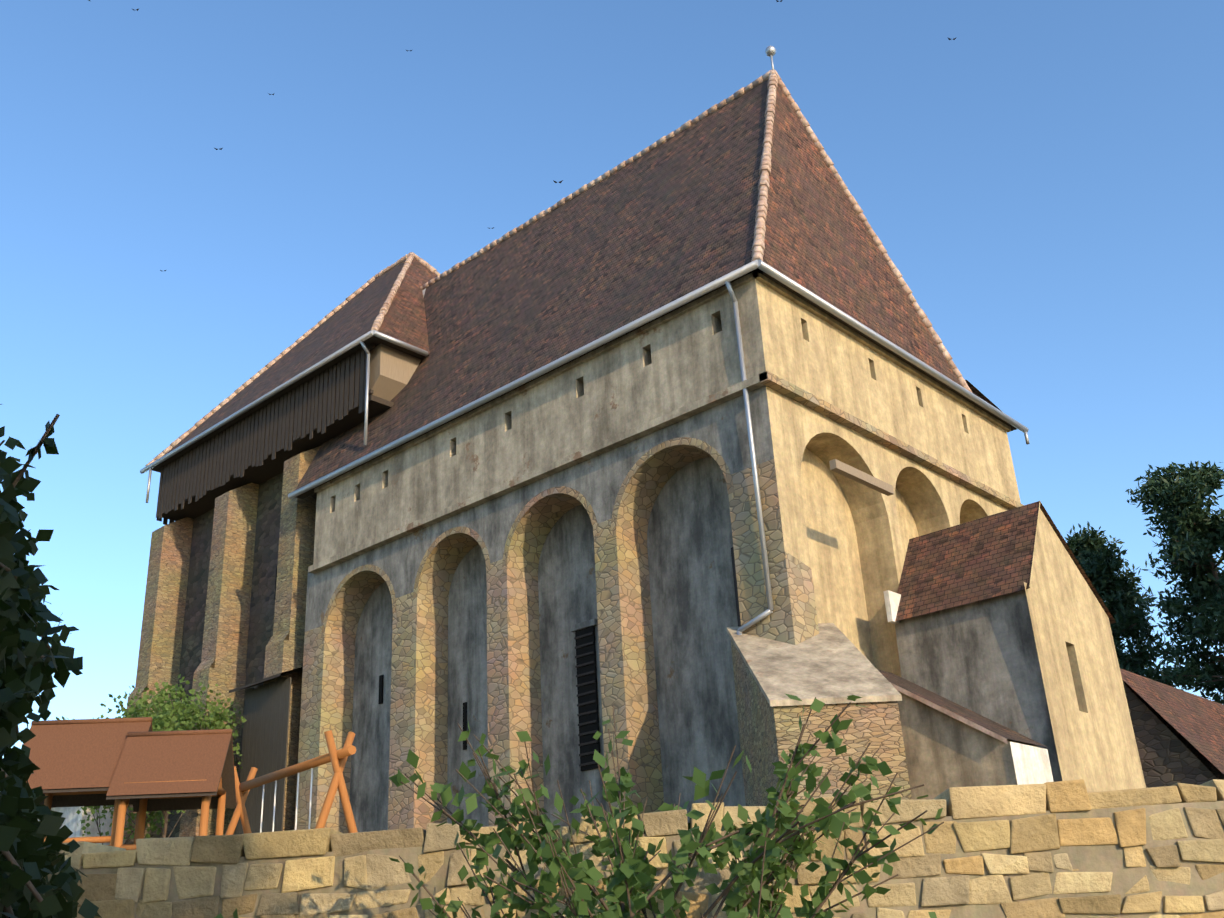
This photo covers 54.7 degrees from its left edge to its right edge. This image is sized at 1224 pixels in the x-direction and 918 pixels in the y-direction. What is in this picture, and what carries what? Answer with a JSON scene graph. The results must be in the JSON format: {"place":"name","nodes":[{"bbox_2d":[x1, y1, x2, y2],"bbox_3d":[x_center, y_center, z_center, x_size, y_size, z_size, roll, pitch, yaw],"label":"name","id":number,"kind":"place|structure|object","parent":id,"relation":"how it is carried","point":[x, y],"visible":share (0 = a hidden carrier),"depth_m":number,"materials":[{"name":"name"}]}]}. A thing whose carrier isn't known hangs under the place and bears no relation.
{"place":"outdoors","nodes":[
{"label":"outdoors","id":0,"kind":"place"},
{"bbox_2d":[229,667,302,834],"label":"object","id":1,"kind":"structure","parent":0,"point":[265,731],"depth_m":34.01,"materials":[{"name":"grey wood"}]},
{"bbox_2d":[214,908,936,917],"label":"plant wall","id":2,"kind":"structure","parent":0,"point":[931,914],"depth_m":5.88,"materials":[{"name":"beige stone"}]},
{"bbox_2d":[0,0,1223,757],"label":"sky","id":3,"kind":"structure","parent":0,"point":[1044,180],"materials":[{"name":"blue"}]},
{"bbox_2d":[294,271,1023,833],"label":"choir walls","id":4,"kind":"structure","parent":0,"point":[560,565],"depth_m":28.12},
{"bbox_2d":[295,79,1016,498],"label":"church roof","id":5,"kind":"structure","parent":4,"relation":"on","point":[661,225],"depth_m":32.26,"materials":[{"name":"brown tile"}]},
{"bbox_2d":[420,46,972,392],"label":"roof ridge tiles","id":6,"kind":"object","parent":5,"relation":"on","point":[772,76],"visible":0.9,"depth_m":33.26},
{"bbox_2d":[288,260,1029,634],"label":"choir gutters","id":7,"kind":"object","parent":4,"relation":"attached to","point":[784,280],"visible":0.88,"depth_m":27.94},
{"bbox_2d":[389,694,943,917],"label":"bush","id":8,"kind":"object","parent":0,"point":[586,871],"depth_m":5.84,"materials":[{"name":"green plant"}]},
{"bbox_3d":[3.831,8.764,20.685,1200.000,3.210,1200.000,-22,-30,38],"label":"ground","id":9,"kind":"structure","parent":0,"visible":0},
{"bbox_2d":[38,806,113,844],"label":"neighbour house","id":10,"kind":"structure","parent":9,"relation":"on","point":[71,816],"depth_m":38.74,"materials":[{"name":"white paint"}]},
{"bbox_2d":[19,717,151,846],"bbox_3d":[-6.798,4.696,15.104,1.520,2.745,1.320,-1,-23,-6],"label":"wooden shelter","id":11,"kind":"object","parent":9,"relation":"on","point":[75,761],"visible":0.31,"depth_m":15.24,"materials":[{"name":"brown wood"}]},
{"bbox_2d":[56,674,246,844],"bbox_3d":[-13.711,9.515,33.380,8.538,7.163,5.387,-22,-30,38],"label":"bush","id":12,"kind":"object","parent":9,"relation":"on","point":[164,717],"depth_m":33.35,"materials":[{"name":"green plant"}]},
{"bbox_2d":[106,729,235,849],"bbox_3d":[-5.587,4.708,14.994,1.320,2.515,1.220,-1,-23,-6],"label":"wooden shelter","id":13,"kind":"object","parent":9,"relation":"on","point":[174,770],"visible":0.69,"depth_m":15.11,"materials":[{"name":"brown wood"}]},
{"bbox_2d":[123,446,320,843],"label":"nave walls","id":14,"kind":"structure","parent":9,"relation":"on","point":[225,596],"depth_m":39.16,"materials":[{"name":"beige stone"}]},
{"bbox_2d":[156,344,393,524],"bbox_3d":[-7.947,0.934,43.966,12.960,2.349,12.117,-22,-30,38],"label":"wooden gallery","id":15,"kind":"object","parent":14,"relation":"attached to","point":[267,443],"visible":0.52,"depth_m":39.38,"materials":[{"name":"brown wood"}]},
{"bbox_2d":[152,258,436,472],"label":"tower roof","id":16,"kind":"structure","parent":14,"relation":"on","point":[354,318],"depth_m":41.76,"materials":[{"name":"brown tile"}]},
{"bbox_2d":[140,330,427,502],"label":"nave gutters","id":17,"kind":"object","parent":16,"relation":"attached to","point":[329,358],"visible":1,"depth_m":37.63,"materials":[{"name":"grey metal"}]},
{"bbox_2d":[145,252,439,465],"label":"roof ridge tiles","id":18,"kind":"object","parent":16,"relation":"on","point":[379,319],"visible":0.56,"depth_m":45.98,"materials":[{"name":"beige tile"}]},
{"bbox_2d":[369,344,420,400],"bbox_3d":[-6.749,-2.462,36.819,0.670,1.750,1.650,-22,-30,38],"label":"wall section","id":19,"kind":"object","parent":14,"relation":"attached to","point":[392,370],"visible":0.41,"depth_m":36.43,"materials":[{"name":"beige paint"}]},
{"bbox_2d":[225,730,357,834],"bbox_3d":[-4.378,5.077,15.771,1.313,2.364,3.700,15,-29,-37],"label":"playground swing","id":20,"kind":"object","parent":9,"relation":"on","point":[335,757],"visible":0.56,"depth_m":15.37,"materials":[{"name":"brown wood"}]},
{"bbox_2d":[12,779,1223,917],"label":"churchyard wall","id":21,"kind":"structure","parent":9,"relation":"on","point":[1067,849],"depth_m":7.09,"materials":[{"name":"stone"}]},
{"bbox_2d":[726,623,911,805],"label":"corner buttress","id":22,"kind":"structure","parent":9,"relation":"on","point":[831,666],"depth_m":20.23,"materials":[{"name":"stone"}]},
{"bbox_2d":[877,669,1053,799],"bbox_3d":[6.625,5.814,22.954,3.100,4.210,1.800,-22,-30,38],"label":"cellar neck","id":23,"kind":"object","parent":9,"relation":"on","point":[948,743],"visible":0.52,"depth_m":22.29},
{"bbox_2d":[883,501,1145,792],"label":"annex building","id":24,"kind":"structure","parent":9,"relation":"on","point":[1005,618],"depth_m":25.00,"materials":[{"name":"grey paint"}]},
{"bbox_2d":[1064,522,1189,686],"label":"tree","id":25,"kind":"object","parent":9,"relation":"on","point":[1101,564],"depth_m":59.72,"materials":[{"name":"green plant"}]},
{"bbox_2d":[1120,668,1223,787],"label":"outbuilding","id":26,"kind":"structure","parent":9,"relation":"on","point":[1179,735],"depth_m":32.40,"materials":[{"name":"tile"}]},
{"bbox_2d":[1125,461,1223,704],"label":"tree","id":27,"kind":"object","parent":9,"relation":"on","point":[1156,490],"depth_m":54.99,"materials":[{"name":"green plant"}]}
]}

